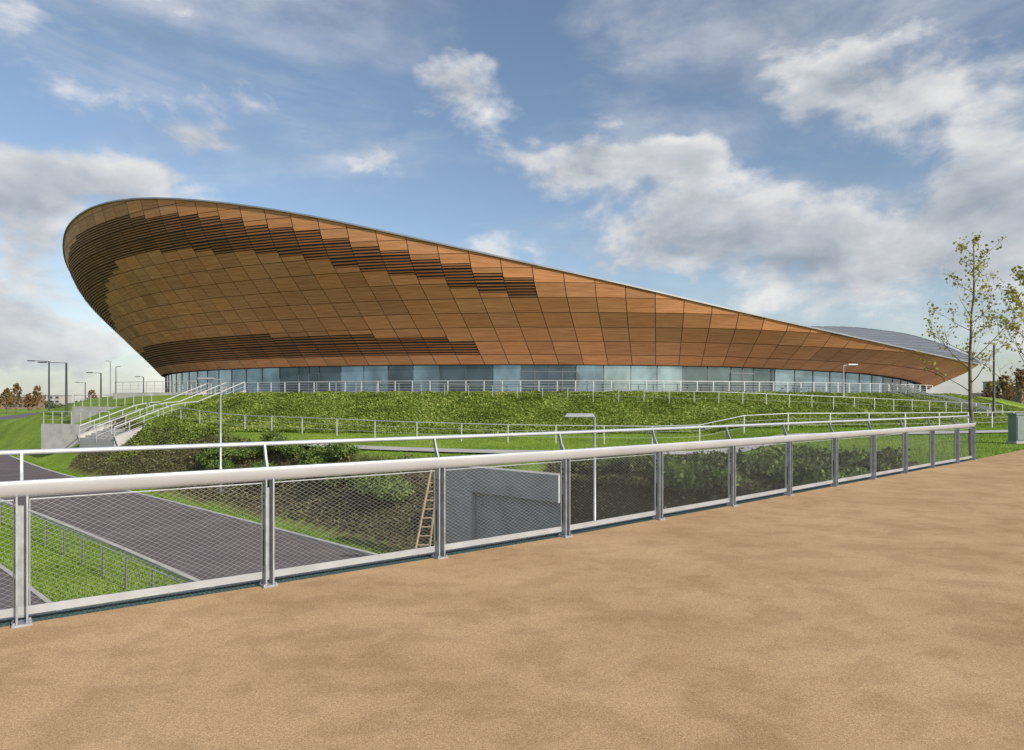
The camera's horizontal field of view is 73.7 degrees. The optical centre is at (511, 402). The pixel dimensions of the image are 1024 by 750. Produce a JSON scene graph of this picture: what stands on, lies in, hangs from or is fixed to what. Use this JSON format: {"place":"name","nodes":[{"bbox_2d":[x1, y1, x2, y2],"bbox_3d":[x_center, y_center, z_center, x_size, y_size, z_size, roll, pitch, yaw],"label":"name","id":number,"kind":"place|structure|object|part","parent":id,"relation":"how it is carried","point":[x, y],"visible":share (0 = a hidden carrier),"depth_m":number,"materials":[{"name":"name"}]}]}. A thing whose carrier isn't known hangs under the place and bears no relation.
{"place":"outdoors","nodes":[
{"label":"outdoors","id":0,"kind":"place"},
{"bbox_2d":[0,412,42,419],"bbox_3d":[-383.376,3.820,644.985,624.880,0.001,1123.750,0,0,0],"label":"road","id":1,"kind":"structure","parent":0,"point":[14,416],"depth_m":192.65,"materials":[{"name":"grey asphalt"}]},
{"bbox_2d":[0,456,381,585],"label":"road","id":2,"kind":"structure","parent":0,"point":[9,469],"depth_m":32.17,"materials":[{"name":"grey asphalt"}]},
{"bbox_2d":[0,499,214,588],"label":"road kerb","id":3,"kind":"structure","parent":2,"relation":"on","point":[146,561],"depth_m":28.32,"materials":[{"name":"concrete"}]},
{"bbox_2d":[7,455,394,559],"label":"road kerb","id":4,"kind":"structure","parent":2,"relation":"on","point":[338,545],"depth_m":35.44,"materials":[{"name":"concrete"}]},
{"bbox_2d":[0,394,1023,609],"bbox_3d":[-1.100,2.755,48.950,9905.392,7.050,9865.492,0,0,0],"label":"ground","id":5,"kind":"structure","parent":0,"point":[23,433],"depth_m":40.31,"materials":[{"name":"green plant"}]},
{"bbox_2d":[0,388,17,413],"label":"distant tree","id":6,"kind":"object","parent":5,"relation":"on","point":[8,400],"visible":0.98,"depth_m":259.60,"materials":[{"name":"brown plant"}]},
{"bbox_2d":[9,382,23,412],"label":"distant tree","id":7,"kind":"object","parent":5,"relation":"on","point":[16,388],"visible":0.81,"depth_m":279.71,"materials":[{"name":"brown plant"}]},
{"bbox_2d":[0,397,45,408],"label":"apartment block","id":8,"kind":"structure","parent":5,"relation":"on","point":[23,407],"depth_m":473.00,"materials":[{"name":"brick"}]},
{"bbox_2d":[0,570,50,618],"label":"footway","id":9,"kind":"structure","parent":5,"relation":"on","point":[8,590],"depth_m":21.91,"materials":[{"name":"concrete"}]},
{"bbox_2d":[0,564,57,610],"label":"footway edging","id":10,"kind":"object","parent":5,"relation":"on","point":[33,590],"visible":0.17,"depth_m":22.13,"materials":[{"name":"concrete"}]},
{"bbox_2d":[22,393,37,413],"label":"distant tree","id":11,"kind":"object","parent":5,"relation":"on","point":[28,399],"visible":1,"depth_m":249.61,"materials":[{"name":"brown plant"}]},
{"bbox_2d":[23,385,47,412],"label":"distant tree","id":12,"kind":"object","parent":5,"relation":"on","point":[36,395],"visible":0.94,"depth_m":269.68,"materials":[{"name":"brown plant"}]},
{"bbox_2d":[27,360,49,410],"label":"street lamp","id":13,"kind":"object","parent":5,"relation":"on","point":[48,383],"visible":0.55,"depth_m":79.92,"materials":[{"name":"grey metal"}]},
{"bbox_2d":[22,395,71,405],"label":"apartment block","id":14,"kind":"structure","parent":5,"relation":"on","point":[57,399],"depth_m":553.00,"materials":[{"name":"metal"}]},
{"bbox_2d":[37,362,67,416],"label":"street lamp","id":15,"kind":"object","parent":5,"relation":"on","point":[66,395],"visible":0.55,"depth_m":68.92,"materials":[{"name":"grey metal"}]},
{"bbox_2d":[45,400,80,408],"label":"woodland","id":16,"kind":"object","parent":5,"relation":"on","point":[53,405],"visible":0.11,"depth_m":514.09,"materials":[{"name":"green plant"}]},
{"bbox_2d":[86,389,96,399],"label":"distant tree","id":17,"kind":"object","parent":5,"relation":"on","point":[91,391],"visible":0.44,"depth_m":299.54,"materials":[{"name":"brown plant"}]},
{"bbox_2d":[86,372,101,396],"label":"street lamp","id":18,"kind":"object","parent":5,"relation":"on","point":[100,383],"visible":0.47,"depth_m":94.93,"materials":[{"name":"grey metal"}]},
{"bbox_2d":[0,502,195,595],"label":"verge fence","id":19,"kind":"object","parent":5,"relation":"on","point":[102,558],"visible":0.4,"depth_m":24.39,"materials":[{"name":"grey metal"}]},
{"bbox_2d":[110,361,110,396],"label":"street lamp","id":20,"kind":"object","parent":5,"relation":"on","point":[110,378],"visible":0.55,"depth_m":129.92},
{"bbox_2d":[41,392,195,448],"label":"retaining wall","id":21,"kind":"structure","parent":5,"relation":"on","point":[53,436],"depth_m":60.00,"materials":[{"name":"concrete"}]},
{"bbox_2d":[43,411,109,425],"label":"wall railing","id":22,"kind":"object","parent":21,"relation":"on","point":[76,411],"depth_m":59.47,"materials":[{"name":"metal"}]},
{"bbox_2d":[74,394,151,406],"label":"wall railing","id":23,"kind":"object","parent":21,"relation":"on","point":[107,400],"depth_m":64.15,"materials":[{"name":"metal"}]},
{"bbox_2d":[122,381,196,393],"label":"wall railing","id":24,"kind":"object","parent":21,"relation":"on","point":[138,385],"depth_m":68.73,"materials":[{"name":"metal"}]},
{"bbox_2d":[76,382,245,452],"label":"staircase","id":25,"kind":"structure","parent":5,"relation":"on","point":[101,436],"depth_m":56.59,"materials":[{"name":"concrete"}]},
{"bbox_2d":[197,377,221,493],"bbox_3d":[-16.372,1.755,37.000,1.336,6.290,0.280,0,0,0],"label":"street lamp","id":26,"kind":"object","parent":5,"relation":"on","point":[213,378],"visible":0.89,"depth_m":36.96,"materials":[{"name":"grey metal"}]},
{"bbox_2d":[189,447,233,464],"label":"shrub","id":27,"kind":"object","parent":5,"relation":"on","point":[206,459],"visible":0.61,"depth_m":43.98,"materials":[{"name":"green plant"}]},
{"bbox_2d":[196,440,226,452],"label":"shrub","id":28,"kind":"object","parent":5,"relation":"on","point":[204,449],"visible":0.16,"depth_m":45.48,"materials":[{"name":"green plant"}]},
{"bbox_2d":[200,447,239,458],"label":"shrub","id":29,"kind":"object","parent":5,"relation":"on","point":[228,452],"visible":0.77,"depth_m":43.73,"materials":[{"name":"green plant"}]},
{"bbox_2d":[204,460,236,469],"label":"shrub","id":30,"kind":"object","parent":5,"relation":"on","point":[212,466],"visible":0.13,"depth_m":42.57,"materials":[{"name":"green plant"}]},
{"bbox_2d":[211,457,237,469],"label":"shrub","id":31,"kind":"object","parent":5,"relation":"on","point":[226,464],"visible":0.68,"depth_m":42.01,"materials":[{"name":"green plant"}]},
{"bbox_2d":[235,446,272,459],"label":"shrub","id":32,"kind":"object","parent":5,"relation":"on","point":[249,452],"visible":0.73,"depth_m":42.43,"materials":[{"name":"green plant"}]},
{"bbox_2d":[248,460,279,467],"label":"shrub","id":33,"kind":"object","parent":5,"relation":"on","point":[261,465],"visible":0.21,"depth_m":39.92,"materials":[{"name":"green plant"}]},
{"bbox_2d":[256,429,289,446],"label":"shrub","id":34,"kind":"object","parent":5,"relation":"on","point":[268,435],"visible":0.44,"depth_m":42.22,"materials":[{"name":"green plant"}]},
{"bbox_2d":[266,437,293,453],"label":"shrub","id":35,"kind":"object","parent":5,"relation":"on","point":[274,447],"visible":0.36,"depth_m":41.35,"materials":[{"name":"green plant"}]},
{"bbox_2d":[268,465,295,482],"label":"shrub","id":36,"kind":"object","parent":5,"relation":"on","point":[283,479],"visible":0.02,"depth_m":37.90,"materials":[{"name":"green plant"}]},
{"bbox_2d":[69,415,500,547],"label":"shrubs","id":37,"kind":"object","parent":5,"relation":"on","point":[100,460],"visible":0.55,"depth_m":38.94,"materials":[{"name":"green plant"}]},
{"bbox_2d":[275,438,314,457],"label":"shrub","id":38,"kind":"object","parent":5,"relation":"on","point":[290,450],"visible":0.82,"depth_m":40.11,"materials":[{"name":"green plant"}]},
{"bbox_2d":[296,444,329,462],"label":"shrub","id":39,"kind":"object","parent":5,"relation":"on","point":[318,450],"visible":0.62,"depth_m":38.62,"materials":[{"name":"green plant"}]},
{"bbox_2d":[297,453,333,464],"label":"shrub","id":40,"kind":"object","parent":5,"relation":"on","point":[315,460],"visible":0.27,"depth_m":37.31,"materials":[{"name":"green plant"}]},
{"bbox_2d":[318,462,349,488],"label":"shrub","id":41,"kind":"object","parent":5,"relation":"on","point":[332,482],"visible":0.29,"depth_m":34.64,"materials":[{"name":"green plant"}]},
{"bbox_2d":[322,438,365,459],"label":"shrub","id":42,"kind":"object","parent":5,"relation":"on","point":[342,450],"visible":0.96,"depth_m":37.40,"materials":[{"name":"green plant"}]},
{"bbox_2d":[337,473,372,481],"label":"shrub","id":43,"kind":"object","parent":5,"relation":"on","point":[350,477],"visible":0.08,"depth_m":34.30,"materials":[{"name":"green plant"}]},
{"bbox_2d":[346,471,402,496],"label":"shrub","id":44,"kind":"object","parent":5,"relation":"on","point":[363,480],"visible":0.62,"depth_m":32.58,"materials":[{"name":"green plant"}]},
{"bbox_2d":[358,474,409,496],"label":"shrub","id":45,"kind":"object","parent":5,"relation":"on","point":[393,482],"visible":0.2,"depth_m":32.25,"materials":[{"name":"green plant"}]},
{"bbox_2d":[368,480,417,502],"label":"shrub","id":46,"kind":"object","parent":5,"relation":"on","point":[392,495],"visible":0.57,"depth_m":30.95,"materials":[{"name":"green plant"}]},
{"bbox_2d":[371,482,414,502],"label":"shrub","id":47,"kind":"object","parent":5,"relation":"on","point":[405,487],"visible":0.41,"depth_m":31.23,"materials":[{"name":"green plant"}]},
{"bbox_2d":[413,470,433,555],"bbox_3d":[-3.220,4.250,26.185,0.407,3.322,1.239,0,0,38],"label":"ladder","id":48,"kind":"object","parent":5,"relation":"on","point":[422,513],"visible":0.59,"depth_m":26.18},
{"bbox_2d":[445,466,559,550],"bbox_3d":[-0.362,4.375,24.285,5.594,4.050,0.500,0,0,43],"label":"concrete abutment","id":49,"kind":"object","parent":5,"relation":"on","point":[491,490],"visible":0.43,"depth_m":24.25,"materials":[{"name":"grey concrete"}]},
{"bbox_2d":[0,450,1023,749],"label":"bridge deck","id":50,"kind":"structure","parent":49,"relation":"on","point":[886,612],"depth_m":4.76,"materials":[{"name":"gravel"}]},
{"bbox_2d":[0,459,964,621],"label":"bridge fascia","id":51,"kind":"structure","parent":50,"relation":"attached to","point":[126,601],"depth_m":6.90,"materials":[{"name":"metal"}]},
{"bbox_2d":[0,460,969,626],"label":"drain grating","id":52,"kind":"object","parent":50,"relation":"on","point":[157,599],"visible":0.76,"depth_m":7.09,"materials":[{"name":"grey metal"}]},
{"bbox_2d":[0,415,976,628],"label":"bridge railing","id":53,"kind":"object","parent":50,"relation":"on","point":[21,608],"visible":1,"depth_m":7.11,"materials":[{"name":"metal"}]},
{"bbox_2d":[62,197,979,393],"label":"arena building","id":54,"kind":"structure","parent":5,"relation":"on","point":[185,290],"depth_m":62.83,"materials":[{"name":"brown wood"}]},
{"bbox_2d":[299,367,318,392],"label":"glass door","id":55,"kind":"structure","parent":54,"relation":"in","point":[302,377],"depth_m":67.10,"materials":[{"name":"blue glass"}]},
{"bbox_2d":[521,365,547,391],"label":"glass door","id":56,"kind":"structure","parent":54,"relation":"in","point":[524,375],"depth_m":63.07,"materials":[{"name":"glass"}]},
{"bbox_2d":[549,365,575,391],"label":"glass door","id":57,"kind":"structure","parent":54,"relation":"in","point":[552,375],"depth_m":63.15,"materials":[{"name":"blue glass"}]},
{"bbox_2d":[732,367,752,391],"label":"glass door","id":58,"kind":"structure","parent":54,"relation":"in","point":[736,386],"depth_m":66.70,"materials":[{"name":"glass"}]},
{"bbox_2d":[106,390,1023,460],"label":"ivy cover","id":59,"kind":"object","parent":5,"relation":"on","point":[462,398],"visible":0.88,"depth_m":52.94,"materials":[{"name":"green plant"}]},
{"bbox_2d":[564,413,595,520],"bbox_3d":[2.013,3.353,20.000,0.961,6.095,0.280,0,0,0],"label":"street lamp","id":60,"kind":"object","parent":5,"relation":"on","point":[581,415],"visible":0.53,"depth_m":19.96,"materials":[{"name":"grey metal"}]},
{"bbox_2d":[147,402,1023,443],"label":"path railing","id":61,"kind":"object","parent":5,"relation":"on","point":[417,433],"visible":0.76,"depth_m":43.48,"materials":[{"name":"metal"}]},
{"bbox_2d":[570,457,616,475],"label":"shrub","id":62,"kind":"object","parent":5,"relation":"on","point":[589,465],"visible":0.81,"depth_m":23.75,"materials":[{"name":"green plant"}]},
{"bbox_2d":[596,446,625,462],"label":"shrub","id":63,"kind":"object","parent":5,"relation":"on","point":[611,458],"visible":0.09,"depth_m":24.30,"materials":[{"name":"green plant"}]},
{"bbox_2d":[216,424,1007,461],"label":"lawn grass","id":64,"kind":"structure","parent":5,"relation":"on","point":[988,427],"depth_m":42.80,"materials":[{"name":"green plant"}]},
{"bbox_2d":[601,454,653,480],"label":"shrub","id":65,"kind":"object","parent":5,"relation":"on","point":[617,466],"visible":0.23,"depth_m":22.76,"materials":[{"name":"green plant"}]},
{"bbox_2d":[621,440,678,459],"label":"shrub","id":66,"kind":"object","parent":5,"relation":"on","point":[648,453],"visible":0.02,"depth_m":24.85,"materials":[{"name":"green plant"}]},
{"bbox_2d":[298,382,1002,413],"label":"ramp railing","id":67,"kind":"object","parent":5,"relation":"on","point":[742,399],"visible":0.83,"depth_m":54.95,"materials":[{"name":"grey metal"}]},
{"bbox_2d":[622,452,683,479],"bbox_3d":[4.781,2.118,22.680,2.414,1.207,2.207,0,0,0],"label":"shrub","id":68,"kind":"object","parent":5,"relation":"on","point":[640,463],"visible":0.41,"depth_m":22.19,"materials":[{"name":"green plant"}]},
{"bbox_2d":[663,458,715,489],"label":"shrub","id":69,"kind":"object","parent":5,"relation":"on","point":[677,478],"visible":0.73,"depth_m":20.57,"materials":[{"name":"green plant"}]},
{"bbox_2d":[677,450,727,467],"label":"shrub","id":70,"kind":"object","parent":5,"relation":"on","point":[714,460],"visible":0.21,"depth_m":21.11,"materials":[{"name":"green plant"}]},
{"bbox_2d":[683,448,723,461],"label":"shrub","id":71,"kind":"object","parent":5,"relation":"on","point":[694,454],"visible":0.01,"depth_m":23.73,"materials":[{"name":"green plant"}]},
{"bbox_2d":[668,447,751,463],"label":"shrub","id":72,"kind":"object","parent":5,"relation":"on","point":[719,453],"visible":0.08,"depth_m":22.68,"materials":[{"name":"green plant"}]},
{"bbox_2d":[686,456,743,491],"bbox_3d":[6.194,2.186,20.801,1.772,1.062,1.588,0,0,24],"label":"shrub","id":73,"kind":"object","parent":5,"relation":"on","point":[708,469],"visible":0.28,"depth_m":20.54,"materials":[{"name":"green plant"}]},
{"bbox_2d":[688,462,751,489],"bbox_3d":[6.176,2.245,20.450,2.067,0.952,2.018,0,0,0],"label":"shrub","id":74,"kind":"object","parent":5,"relation":"on","point":[722,473],"visible":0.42,"depth_m":20.05,"materials":[{"name":"green plant"}]},
{"bbox_2d":[550,452,918,528],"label":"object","id":75,"kind":"object","parent":5,"relation":"on","point":[650,481],"visible":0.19,"depth_m":21.75,"materials":[{"name":"green plant"}]},
{"bbox_2d":[726,447,772,483],"bbox_3d":[7.271,2.016,20.889,1.450,1.399,1.766,0,0,39],"label":"shrub","id":76,"kind":"object","parent":5,"relation":"on","point":[741,462],"visible":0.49,"depth_m":20.64,"materials":[{"name":"green plant"}]},
{"bbox_2d":[726,459,781,483],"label":"shrub","id":77,"kind":"object","parent":5,"relation":"on","point":[760,472],"visible":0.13,"depth_m":20.48,"materials":[{"name":"green plant"}]},
{"bbox_2d":[744,450,769,477],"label":"shrub","id":78,"kind":"object","parent":5,"relation":"on","point":[758,458],"visible":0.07,"depth_m":21.17,"materials":[{"name":"green plant"}]},
{"bbox_2d":[747,442,800,465],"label":"shrub","id":79,"kind":"object","parent":5,"relation":"on","point":[766,455],"visible":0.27,"depth_m":24.65,"materials":[{"name":"green plant"}]},
{"bbox_2d":[751,443,820,460],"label":"shrub","id":80,"kind":"object","parent":5,"relation":"on","point":[783,450],"visible":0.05,"depth_m":24.94,"materials":[{"name":"green plant"}]},
{"bbox_2d":[758,453,829,488],"bbox_3d":[8.343,2.050,20.087,2.107,1.338,1.895,0,0,39],"label":"shrub","id":81,"kind":"object","parent":5,"relation":"on","point":[777,472],"visible":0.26,"depth_m":20.10,"materials":[{"name":"green plant"}]},
{"bbox_2d":[792,441,830,453],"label":"shrub","id":82,"kind":"object","parent":5,"relation":"on","point":[817,448],"visible":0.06,"depth_m":25.44,"materials":[{"name":"green plant"}]},
{"bbox_2d":[795,444,830,462],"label":"shrub","id":83,"kind":"object","parent":5,"relation":"on","point":[807,454],"visible":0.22,"depth_m":23.74,"materials":[{"name":"green plant"}]},
{"bbox_2d":[797,449,830,466],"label":"shrub","id":84,"kind":"object","parent":5,"relation":"on","point":[816,459],"visible":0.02,"depth_m":22.30,"materials":[{"name":"green plant"}]},
{"bbox_2d":[779,458,866,485],"bbox_3d":[8.745,2.105,19.340,2.474,1.233,2.883,0,0,0],"label":"shrub","id":85,"kind":"object","parent":5,"relation":"on","point":[802,473],"visible":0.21,"depth_m":18.88,"materials":[{"name":"green plant"}]},
{"bbox_2d":[795,445,857,458],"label":"shrub","id":86,"kind":"object","parent":5,"relation":"on","point":[825,449],"visible":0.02,"depth_m":23.91,"materials":[{"name":"green plant"}]},
{"bbox_2d":[783,458,889,485],"bbox_3d":[8.604,2.112,18.490,2.825,1.221,2.670,0,0,38],"label":"shrub","id":87,"kind":"object","parent":5,"relation":"on","point":[821,479],"visible":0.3,"depth_m":18.35,"materials":[{"name":"green plant"}]},
{"bbox_2d":[843,364,857,395],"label":"street lamp","id":88,"kind":"object","parent":5,"relation":"on","point":[843,375],"visible":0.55,"depth_m":59.95,"materials":[{"name":"grey metal"}]},
{"bbox_2d":[683,430,1023,462],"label":"end grass","id":89,"kind":"structure","parent":5,"relation":"on","point":[986,447],"depth_m":29.94,"materials":[{"name":"green plant"}]},
{"bbox_2d":[844,451,883,468],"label":"shrub","id":90,"kind":"object","parent":5,"relation":"on","point":[863,457],"visible":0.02,"depth_m":20.68,"materials":[{"name":"green plant"}]},
{"bbox_2d":[838,455,890,473],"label":"shrub","id":91,"kind":"object","parent":5,"relation":"on","point":[878,464],"visible":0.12,"depth_m":19.43,"materials":[{"name":"green plant"}]},
{"bbox_2d":[838,442,913,466],"bbox_3d":[11.966,1.917,22.633,2.502,1.230,2.570,0,0,0],"label":"shrub","id":92,"kind":"object","parent":5,"relation":"on","point":[885,455],"visible":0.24,"depth_m":22.48,"materials":[{"name":"green plant"}]},
{"bbox_2d":[839,454,915,472],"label":"shrub","id":93,"kind":"object","parent":5,"relation":"on","point":[892,467],"visible":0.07,"depth_m":21.09,"materials":[{"name":"green plant"}]},
{"bbox_2d":[886,382,991,415],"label":"railing","id":94,"kind":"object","parent":5,"relation":"on","point":[896,391],"depth_m":63.69,"materials":[{"name":"metal"}]},
{"bbox_2d":[912,232,1023,458],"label":"young tree","id":95,"kind":"object","parent":5,"relation":"on","point":[970,359],"visible":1,"depth_m":21.56,"materials":[{"name":"green plant"}]},
{"bbox_2d":[972,393,982,396],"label":"apartment block","id":96,"kind":"structure","parent":5,"relation":"on","point":[974,394],"depth_m":380.54,"materials":[{"name":"metal"}]},
{"bbox_2d":[981,381,996,397],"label":"distant tree","id":97,"kind":"object","parent":5,"relation":"on","point":[989,393],"visible":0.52,"depth_m":189.62,"materials":[{"name":"brown plant"}]},
{"bbox_2d":[956,265,1023,394],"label":"young tree","id":98,"kind":"object","parent":5,"relation":"on","point":[1019,276],"visible":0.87,"depth_m":23.14,"materials":[{"name":"green plant"}]},
{"bbox_2d":[984,343,995,416],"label":"street lamp","id":99,"kind":"object","parent":5,"relation":"on","point":[993,406],"visible":0.68,"depth_m":59.92,"materials":[{"name":"grey metal"}]},
{"bbox_2d":[983,381,1018,398],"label":"apartment block","id":100,"kind":"structure","parent":5,"relation":"on","point":[984,384],"depth_m":328.08,"materials":[{"name":"brick"}]},
{"bbox_2d":[991,375,1015,399],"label":"distant tree","id":101,"kind":"object","parent":5,"relation":"on","point":[1007,391],"visible":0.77,"depth_m":169.57,"materials":[{"name":"brown plant"}]},
{"bbox_2d":[1000,368,1023,403],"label":"distant tree","id":102,"kind":"object","parent":5,"relation":"on","point":[1019,377],"visible":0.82,"depth_m":179.63,"materials":[{"name":"brown plant"}]},
{"bbox_2d":[1002,386,1023,403],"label":"apartment block","id":103,"kind":"structure","parent":5,"relation":"on","point":[1016,398],"depth_m":297.75,"materials":[{"name":"brick"}]},
{"bbox_2d":[1006,413,1023,443],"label":"utility cabinet","id":104,"kind":"object","parent":5,"relation":"on","point":[1015,428],"visible":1,"depth_m":28.96,"materials":[{"name":"metal"}]},
{"bbox_3d":[21.680,1.080,28.924,0.500,1.000,0.048,0,0,0],"label":"door","id":105,"kind":"part","parent":104,"relation":"part of","materials":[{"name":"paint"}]},
{"bbox_2d":[0,0,1023,402],"label":"sky","id":106,"kind":"structure","parent":0,"point":[805,162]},
{"bbox_2d":[304,430,1007,453],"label":"foot path","id":107,"kind":"structure","parent":0,"point":[503,451],"depth_m":37.11,"materials":[{"name":"grey concrete"}]},
{"label":"terrace","id":108,"kind":"structure","parent":0,"visible":0},
{"bbox_2d":[174,380,932,394],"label":"terrace railing","id":109,"kind":"object","parent":108,"relation":"on","point":[593,383],"visible":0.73,"depth_m":60.05,"materials":[{"name":"metal"}]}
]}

